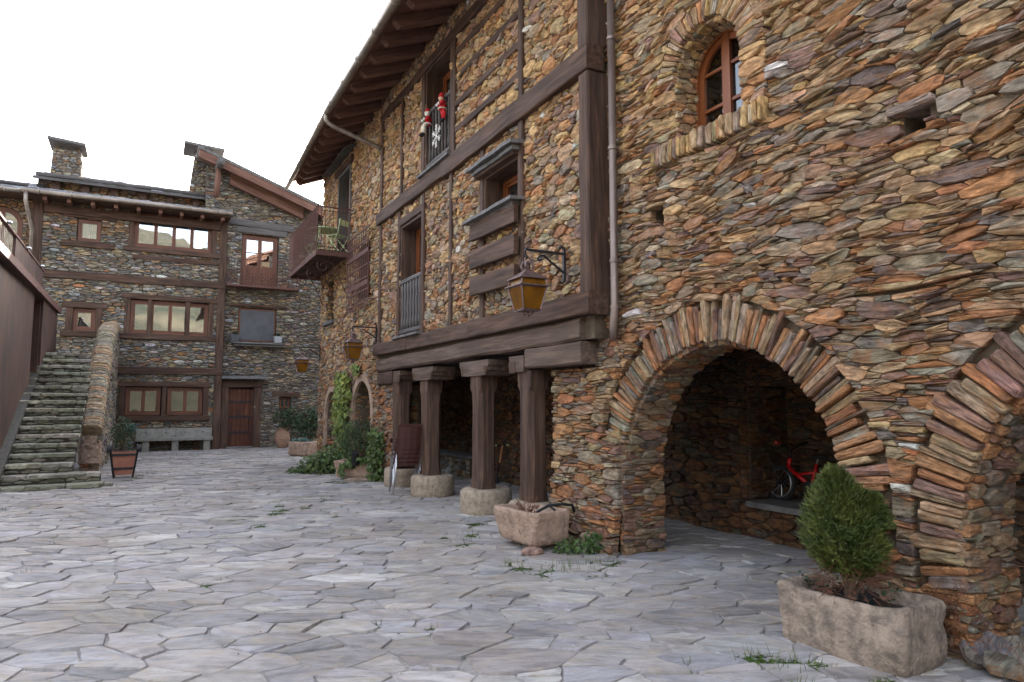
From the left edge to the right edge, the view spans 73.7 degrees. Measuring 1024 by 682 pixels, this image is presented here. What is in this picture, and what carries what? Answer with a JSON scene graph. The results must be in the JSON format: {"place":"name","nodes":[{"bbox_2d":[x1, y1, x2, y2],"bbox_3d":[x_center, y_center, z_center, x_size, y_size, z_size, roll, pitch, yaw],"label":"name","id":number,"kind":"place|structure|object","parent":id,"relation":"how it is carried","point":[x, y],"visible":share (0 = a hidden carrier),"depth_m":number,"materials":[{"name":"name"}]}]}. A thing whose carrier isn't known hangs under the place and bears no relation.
{"place":"outdoors","nodes":[
{"label":"outdoors","id":0,"kind":"place"},
{"bbox_2d":[0,0,388,204],"label":"sky","id":1,"kind":"structure","parent":0,"point":[132,81],"materials":[{"name":"white"}]},
{"bbox_2d":[183,140,322,448],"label":"gabled house","id":2,"kind":"structure","parent":0,"point":[266,298],"depth_m":24.63,"materials":[{"name":"grey stone"}]},
{"bbox_2d":[231,329,239,340],"bbox_3d":[-9.731,-0.205,23.948,0.316,0.429,0.332,3,-6,-28],"label":"window box","id":3,"kind":"object","parent":2,"relation":"on","point":[235,335],"visible":1,"depth_m":23.88,"materials":[{"name":"grey plastic"}]},
{"bbox_2d":[227,389,253,446],"bbox_3d":[-9.600,2.704,24.141,0.814,2.020,0.130,3,-6,-28],"label":"door","id":4,"kind":"structure","parent":2,"relation":"in","point":[241,400],"depth_m":24.14,"materials":[{"name":"brown wood"}]},
{"bbox_2d":[238,308,275,341],"bbox_3d":[-9.229,-0.561,24.684,1.250,1.180,0.179,3,-6,-28],"label":"window","id":5,"kind":"structure","parent":2,"relation":"in","point":[240,309],"depth_m":24.56,"materials":[{"name":"wood"}]},
{"bbox_2d":[241,235,277,286],"bbox_3d":[-9.239,-2.877,24.944,1.220,1.880,0.179,3,-6,-28],"label":"french window","id":6,"kind":"structure","parent":2,"relation":"in","point":[249,242],"depth_m":24.92,"materials":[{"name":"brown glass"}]},
{"bbox_2d":[271,331,282,342],"bbox_3d":[-8.483,-0.150,24.636,0.361,0.443,0.300,3,-6,-28],"label":"window box","id":7,"kind":"object","parent":2,"relation":"on","point":[277,338],"visible":1,"depth_m":24.56,"materials":[{"name":"white plastic"}]},
{"bbox_2d":[279,397,289,407],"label":"window","id":8,"kind":"structure","parent":2,"relation":"in","point":[283,401],"depth_m":24.96,"materials":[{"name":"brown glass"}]},
{"bbox_2d":[0,443,1023,681],"bbox_3d":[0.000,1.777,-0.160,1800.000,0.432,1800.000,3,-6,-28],"label":"ground","id":9,"kind":"structure","parent":0,"point":[165,616],"depth_m":5.71,"materials":[{"name":"stone"}]},
{"bbox_2d":[0,179,36,252],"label":"arched window house","id":10,"kind":"structure","parent":9,"relation":"on","point":[12,207],"depth_m":21.55,"materials":[{"name":"brown wood"}]},
{"bbox_2d":[0,207,22,246],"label":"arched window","id":11,"kind":"structure","parent":10,"relation":"in","point":[2,209],"depth_m":21.57,"materials":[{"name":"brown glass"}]},
{"bbox_2d":[0,213,61,448],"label":"steel walkway","id":12,"kind":"structure","parent":9,"relation":"on","point":[30,308],"depth_m":13.56,"materials":[{"name":"metal"}]},
{"bbox_2d":[0,321,120,491],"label":"stone stairs","id":13,"kind":"structure","parent":9,"relation":"on","point":[33,425],"depth_m":15.04,"materials":[{"name":"stone"}]},
{"bbox_2d":[107,444,141,477],"bbox_3d":[-8.278,2.571,14.567,0.640,0.698,0.650,3,-6,-28],"label":"framed planter","id":14,"kind":"object","parent":9,"relation":"on","point":[123,462],"visible":1,"depth_m":14.39,"materials":[{"name":"wood"}]},
{"bbox_2d":[109,416,137,448],"bbox_3d":[-8.317,1.969,14.596,0.557,0.752,0.569,3,-6,-28],"label":"pot shrub","id":15,"kind":"object","parent":14,"relation":"on","point":[119,437],"visible":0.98,"depth_m":14.54,"materials":[{"name":"green plant"}]},
{"bbox_2d":[123,422,139,449],"bbox_3d":[-8.220,2.047,14.713,0.402,0.620,0.398,-3,-6,29],"label":"blue rosette","id":16,"kind":"object","parent":14,"relation":"in","point":[132,427],"visible":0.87,"depth_m":14.69,"materials":[{"name":"green plant"}]},
{"bbox_2d":[21,135,232,452],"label":"slate roofed house","id":17,"kind":"structure","parent":9,"relation":"on","point":[143,266],"depth_m":22.82,"materials":[{"name":"grey stone"}]},
{"bbox_2d":[72,308,95,330],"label":"window","id":18,"kind":"structure","parent":17,"relation":"in","point":[75,310],"depth_m":22.04,"materials":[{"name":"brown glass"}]},
{"bbox_2d":[77,219,101,242],"bbox_3d":[-13.816,-3.578,22.337,0.640,0.730,0.179,3,-6,-28],"label":"window","id":19,"kind":"structure","parent":17,"relation":"in","point":[88,230],"depth_m":22.35,"materials":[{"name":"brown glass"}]},
{"bbox_2d":[125,387,160,414],"bbox_3d":[-12.253,1.999,22.668,1.020,0.920,0.170,3,-6,-28],"label":"window","id":20,"kind":"structure","parent":17,"relation":"in","point":[158,389],"depth_m":22.63,"materials":[{"name":"brown wood"}]},
{"bbox_2d":[129,300,207,336],"bbox_3d":[-11.620,-0.765,23.199,2.360,1.120,0.070,3,-6,-28],"label":"window","id":21,"kind":"structure","parent":17,"relation":"in","point":[132,314],"depth_m":23.16,"materials":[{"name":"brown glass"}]},
{"bbox_2d":[134,212,211,252],"bbox_3d":[-11.637,-3.698,23.516,2.380,1.180,0.179,3,-6,-28],"label":"window","id":22,"kind":"structure","parent":17,"relation":"in","point":[157,228],"depth_m":23.47,"materials":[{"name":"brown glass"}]},
{"bbox_2d":[166,387,202,414],"bbox_3d":[-11.150,2.052,23.255,1.080,0.920,0.170,3,-6,-28],"label":"window","id":23,"kind":"structure","parent":17,"relation":"in","point":[181,390],"depth_m":23.22,"materials":[{"name":"brown wood"}]},
{"bbox_2d":[135,428,212,451],"bbox_3d":[-11.155,3.265,22.568,2.270,0.740,0.640,3,-6,-28],"label":"stone bench","id":24,"kind":"object","parent":9,"relation":"on","point":[174,436],"visible":0.97,"depth_m":22.58,"materials":[{"name":"grey stone"}]},
{"bbox_2d":[274,428,289,447],"bbox_3d":[-8.056,3.404,23.944,0.524,0.670,0.520,3,-6,-28],"label":"clay jar","id":25,"kind":"object","parent":9,"relation":"on","point":[282,437],"visible":0.95,"depth_m":23.77,"materials":[{"name":"brown ceramic"}]},
{"bbox_2d":[272,405,301,431],"bbox_3d":[-7.885,2.717,24.005,1.128,0.973,0.989,3,-6,-28],"label":"potted plant","id":26,"kind":"object","parent":25,"relation":"in","point":[286,415],"visible":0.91,"depth_m":23.87,"materials":[{"name":"green plant"}]},
{"bbox_2d":[288,441,316,455],"bbox_3d":[-6.272,3.218,20.475,0.810,0.438,0.573,-2,-6,24],"label":"stone trough","id":27,"kind":"object","parent":9,"relation":"on","point":[301,448],"visible":0.82,"depth_m":20.24,"materials":[{"name":"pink stone"}]},
{"bbox_2d":[291,437,312,441],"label":"rosette plant","id":28,"kind":"object","parent":27,"relation":"in","point":[301,440],"visible":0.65,"depth_m":20.42,"materials":[{"name":"green plant"}]},
{"bbox_2d":[292,405,318,439],"bbox_3d":[-6.891,2.847,23.273,1.223,1.336,0.961,3,-6,-28],"label":"shrub","id":29,"kind":"object","parent":27,"relation":"in","point":[306,421],"visible":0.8,"depth_m":23.12,"materials":[{"name":"green plant"}]},
{"bbox_2d":[286,437,365,474],"bbox_3d":[-4.141,2.554,15.299,2.005,0.931,0.812,-2,-6,21],"label":"ivy mound","id":30,"kind":"object","parent":9,"relation":"on","point":[320,464],"visible":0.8,"depth_m":15.17,"materials":[{"name":"green plant"}]},
{"bbox_2d":[344,477,369,481],"bbox_3d":[-3.079,2.853,14.085,0.776,0.120,0.394,3,-6,-28],"label":"prop stone","id":31,"kind":"object","parent":9,"relation":"on","point":[354,479],"visible":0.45,"depth_m":13.90,"materials":[{"name":"beige stone"}]},
{"bbox_2d":[334,459,373,477],"bbox_3d":[-3.211,2.657,14.266,0.933,0.350,0.527,-1,-5,13],"label":"stone trough","id":32,"kind":"object","parent":31,"relation":"on","point":[359,471],"visible":0.3,"depth_m":14.05,"materials":[{"name":"beige stone"}]},
{"bbox_2d":[336,418,373,458],"bbox_3d":[-3.186,2.119,14.324,0.971,0.998,0.992,3,-6,-28],"label":"round bush","id":33,"kind":"object","parent":32,"relation":"in","point":[354,435],"visible":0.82,"depth_m":14.22,"materials":[{"name":"green plant"}]},
{"bbox_2d":[351,451,358,465],"bbox_3d":[-3.201,2.398,13.935,0.149,0.290,0.226,1,-5,-8],"label":"plant pot","id":34,"kind":"object","parent":32,"relation":"in","point":[354,456],"visible":0.95,"depth_m":13.88,"materials":[{"name":"black metal"}]},
{"bbox_2d":[337,427,384,481],"bbox_3d":[-3.058,2.325,13.956,1.265,1.143,0.521,-3,-6,28],"label":"trailing ivy","id":35,"kind":"object","parent":9,"relation":"on","point":[375,454],"visible":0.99,"depth_m":13.71,"materials":[{"name":"green plant"}]},
{"bbox_2d":[285,83,517,466],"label":"balcony house","id":36,"kind":"structure","parent":9,"relation":"on","point":[345,168],"depth_m":16.43,"materials":[{"name":"stone"}]},
{"bbox_2d":[294,345,320,375],"bbox_3d":[-5.653,0.522,18.890,0.686,0.882,0.376,3,-6,-28],"label":"wall lantern","id":37,"kind":"object","parent":36,"relation":"attached to","point":[301,362],"depth_m":18.73,"materials":[{"name":"orange glass"}]},
{"bbox_2d":[304,233,324,257],"bbox_3d":[-5.157,-2.441,17.816,0.496,0.819,0.402,-5,-7,42],"label":"folding chair","id":38,"kind":"object","parent":36,"relation":"on","point":[313,244],"visible":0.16,"depth_m":17.75,"materials":[{"name":"green paint"}]},
{"bbox_2d":[313,226,339,249],"bbox_3d":[-4.726,-2.449,17.207,0.740,0.728,0.735,3,-6,-28],"label":"bistro table","id":39,"kind":"object","parent":36,"relation":"on","point":[327,230],"visible":0.37,"depth_m":17.20,"materials":[{"name":"green paint"}]},
{"bbox_2d":[327,218,348,250],"bbox_3d":[-4.250,-2.538,16.747,0.496,0.819,0.402,-3,-6,32],"label":"folding chair","id":40,"kind":"object","parent":36,"relation":"on","point":[336,236],"visible":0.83,"depth_m":16.68,"materials":[{"name":"green paint"}]},
{"bbox_2d":[330,364,359,441],"bbox_3d":[-3.975,1.809,16.096,0.366,2.481,2.242,3,-6,-28],"label":"climbing ivy","id":41,"kind":"object","parent":36,"relation":"attached to","point":[342,394],"visible":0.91,"depth_m":16.15,"materials":[{"name":"green plant"}]},
{"bbox_2d":[347,180,349,246],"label":"french window","id":42,"kind":"structure","parent":36,"relation":"in","point":[349,180],"depth_m":17.91,"materials":[{"name":"brown wood"}]},
{"bbox_2d":[343,323,376,362],"bbox_3d":[-3.157,0.043,14.239,0.686,0.882,0.376,3,-6,-28],"label":"wall lantern","id":43,"kind":"object","parent":36,"relation":"attached to","point":[353,346],"depth_m":14.08,"materials":[{"name":"orange glass"}]},
{"bbox_2d":[367,248,371,296],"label":"window","id":44,"kind":"structure","parent":36,"relation":"in","point":[370,253],"depth_m":16.01,"materials":[{"name":"brown wood"}]},
{"bbox_2d":[389,445,417,494],"bbox_3d":[-1.904,2.229,12.101,0.475,0.933,0.597,2,-5,-17],"label":"stacking chair","id":45,"kind":"object","parent":9,"relation":"on","point":[404,465],"visible":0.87,"depth_m":11.94,"materials":[{"name":"brown plastic"}]},
{"bbox_2d":[390,437,419,490],"bbox_3d":[-1.885,2.152,12.079,0.475,0.933,0.597,2,-5,-16],"label":"stacking chair","id":46,"kind":"object","parent":45,"relation":"on","point":[405,460],"visible":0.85,"depth_m":11.87,"materials":[{"name":"brown plastic"}]},
{"bbox_2d":[390,438,420,486],"bbox_3d":[-1.863,2.075,12.057,0.475,0.933,0.597,2,-5,-18],"label":"stacking chair","id":47,"kind":"object","parent":46,"relation":"on","point":[414,454],"visible":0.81,"depth_m":11.88,"materials":[{"name":"brown plastic"}]},
{"bbox_2d":[391,430,420,482],"bbox_3d":[-1.845,1.998,12.034,0.475,0.933,0.597,2,-5,-16],"label":"stacking chair","id":48,"kind":"object","parent":47,"relation":"on","point":[407,451],"visible":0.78,"depth_m":11.82,"materials":[{"name":"brown plastic"}]},
{"bbox_2d":[393,424,421,478],"bbox_3d":[-1.825,1.920,12.012,0.475,0.933,0.597,1,-5,-16],"label":"stacking chair","id":49,"kind":"object","parent":48,"relation":"on","point":[408,430],"visible":0.74,"depth_m":11.79,"materials":[{"name":"brown plastic"}]},
{"bbox_2d":[49,475,765,675],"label":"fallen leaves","id":50,"kind":"object","parent":9,"relation":"on","point":[314,594],"visible":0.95,"depth_m":5.58,"materials":[{"name":"brown plant"}]},
{"bbox_2d":[1,352,893,681],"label":"weeds","id":51,"kind":"object","parent":9,"relation":"on","point":[747,658],"visible":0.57,"depth_m":6.44,"materials":[{"name":"green plant"}]},
{"bbox_2d":[495,444,508,483],"bbox_3d":[-0.417,2.455,13.780,0.380,0.779,0.936,3,-6,-28],"label":"kick scooter","id":52,"kind":"object","parent":9,"relation":"on","point":[497,478],"visible":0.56,"depth_m":13.43,"materials":[{"name":"black metal"}]},
{"bbox_2d":[521,546,543,555],"bbox_3d":[0.214,2.224,7.199,0.250,0.110,0.208,1,-5,-9],"label":"prop stone","id":53,"kind":"object","parent":9,"relation":"on","point":[531,550],"visible":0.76,"depth_m":7.13,"materials":[{"name":"beige stone"}]},
{"bbox_2d":[323,0,743,534],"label":"timber framed house","id":54,"kind":"structure","parent":9,"relation":"on","point":[461,228],"depth_m":9.83,"materials":[{"name":"stone"}]},
{"bbox_2d":[416,228,420,291],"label":"french window","id":55,"kind":"structure","parent":54,"relation":"in","point":[418,233],"depth_m":13.26,"materials":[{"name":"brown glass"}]},
{"bbox_2d":[419,108,431,136],"bbox_3d":[-1.522,-3.847,11.996,0.232,0.535,0.198,0,-5,-1],"label":"cloth doll","id":56,"kind":"object","parent":54,"relation":"on","point":[426,120],"visible":1,"depth_m":11.96,"materials":[{"name":"red fabric"}]},
{"bbox_2d":[432,124,440,147],"bbox_3d":[-1.285,-3.477,11.575,0.018,0.400,0.377,3,-6,-28],"label":"snowflake","id":57,"kind":"object","parent":54,"relation":"hanging from","point":[436,136],"visible":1,"depth_m":11.57,"materials":[{"name":"white plastic"}]},
{"bbox_2d":[436,92,446,121],"bbox_3d":[-1.179,-3.916,11.420,0.180,0.542,0.217,3,-6,-28],"label":"cloth doll","id":58,"kind":"object","parent":54,"relation":"on","point":[441,106],"visible":1,"depth_m":11.37,"materials":[{"name":"red fabric"}]},
{"bbox_2d":[443,71,449,150],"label":"french window","id":59,"kind":"structure","parent":54,"relation":"in","point":[446,78],"depth_m":12.34,"materials":[{"name":"brown wood"}]},
{"bbox_2d":[461,195,524,225],"bbox_3d":[-0.266,-1.804,9.535,0.296,0.068,1.560,3,-6,-28],"label":"window slab","id":60,"kind":"structure","parent":54,"relation":"in","point":[499,204],"depth_m":9.28,"materials":[{"name":"stone"}]},
{"bbox_2d":[469,201,518,227],"bbox_3d":[-0.223,-1.753,9.542,0.209,0.068,1.340,3,-6,-28],"label":"window slab","id":61,"kind":"structure","parent":54,"relation":"in","point":[510,203],"depth_m":9.17,"materials":[{"name":"stone"}]},
{"bbox_2d":[465,138,525,173],"bbox_3d":[-0.243,-2.567,9.559,0.297,0.074,1.420,3,-6,-28],"label":"window slab","id":62,"kind":"structure","parent":54,"relation":"in","point":[510,141],"depth_m":9.34,"materials":[{"name":"stone"}]},
{"bbox_2d":[472,144,519,176],"bbox_3d":[-0.209,-2.503,9.560,0.231,0.071,1.280,3,-6,-28],"label":"window slab","id":63,"kind":"structure","parent":54,"relation":"in","point":[512,147],"depth_m":9.40,"materials":[{"name":"stone"}]},
{"bbox_2d":[503,174,517,197],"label":"window","id":64,"kind":"structure","parent":54,"relation":"in","point":[513,181],"depth_m":9.99,"materials":[{"name":"brown wood"}]},
{"bbox_2d":[505,245,565,318],"bbox_3d":[0.308,-0.677,7.681,0.686,0.882,0.376,3,-6,-28],"label":"wall lantern","id":65,"kind":"object","parent":54,"relation":"attached to","point":[527,287],"depth_m":7.53,"materials":[{"name":"glass"}]},
{"bbox_2d":[552,530,604,554],"bbox_3d":[0.708,2.149,7.254,0.583,0.284,0.383,0,-5,2],"label":"ivy patch","id":66,"kind":"object","parent":9,"relation":"on","point":[590,544],"visible":0.99,"depth_m":7.18,"materials":[{"name":"green plant"}]},
{"bbox_2d":[549,0,1023,681],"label":"stone house","id":67,"kind":"structure","parent":9,"relation":"on","point":[821,230],"depth_m":5.16,"materials":[{"name":"stone"}]},
{"bbox_2d":[696,25,740,126],"bbox_3d":[2.073,-2.474,6.535,0.080,1.100,0.880,3,-6,-28],"label":"arched window","id":68,"kind":"structure","parent":67,"relation":"in","point":[723,42],"depth_m":6.60,"materials":[{"name":"brown wood"}]},
{"bbox_2d":[771,441,829,500],"bbox_3d":[3.392,1.539,7.960,0.650,0.743,0.982,0,-5,3],"label":"kids bicycle","id":69,"kind":"object","parent":67,"relation":"on","point":[789,470],"visible":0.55,"depth_m":8.09,"materials":[{"name":"metal"}]},
{"bbox_2d":[777,571,947,677],"bbox_3d":[2.243,1.813,4.414,0.564,0.423,0.892,3,-6,-32],"label":"stone trough","id":70,"kind":"object","parent":9,"relation":"on","point":[904,635],"visible":0.94,"depth_m":4.16,"materials":[{"name":"stone"}]},
{"bbox_2d":[826,587,879,604],"bbox_3d":[2.221,1.716,4.451,0.320,0.140,0.315,3,-6,-28],"label":"nursery pot","id":71,"kind":"object","parent":70,"relation":"in","point":[869,597],"visible":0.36,"depth_m":4.49,"materials":[{"name":"black plastic"}]},
{"bbox_2d":[795,462,900,606],"bbox_3d":[2.178,1.261,4.452,0.686,0.942,0.602,3,-6,-28],"label":"conifer shrub","id":72,"kind":"object","parent":71,"relation":"in","point":[848,507],"visible":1,"depth_m":4.36,"materials":[{"name":"green plant"}]},
{"bbox_2d":[791,566,918,606],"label":"trough weeds","id":73,"kind":"object","parent":70,"relation":"in","point":[883,592],"visible":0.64,"depth_m":4.33,"materials":[{"name":"green plant"}]},
{"bbox_2d":[922,555,1023,681],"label":"dry plant","id":74,"kind":"object","parent":9,"relation":"on","point":[958,613],"visible":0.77,"depth_m":4.13,"materials":[{"name":"brown plant"}]},
{"bbox_3d":[0.226,2.290,7.939,0.240,0.110,0.200,3,-6,-28],"label":"prop stone","id":75,"kind":"object","parent":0,"visible":0},
{"bbox_2d":[493,502,569,546],"bbox_3d":[0.212,2.042,7.640,0.537,0.368,0.790,4,-6,-36],"label":"stone trough","id":76,"kind":"object","parent":75,"relation":"on","point":[547,526],"visible":0.94,"depth_m":7.39,"materials":[{"name":"beige stone"}]},
{"bbox_2d":[515,495,539,512],"bbox_3d":[0.174,1.882,7.665,0.287,0.289,0.252,-2,-5,18],"label":"withered plant","id":77,"kind":"object","parent":76,"relation":"in","point":[528,507],"visible":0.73,"depth_m":7.66,"materials":[{"name":"brown plant"}]},
{"bbox_2d":[536,503,574,512],"bbox_3d":[0.510,1.904,7.601,0.662,0.191,0.164,4,-6,-36],"label":"hose","id":78,"kind":"object","parent":76,"relation":"on","point":[555,504],"visible":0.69,"depth_m":7.60,"materials":[{"name":"black rubber"}]}
]}

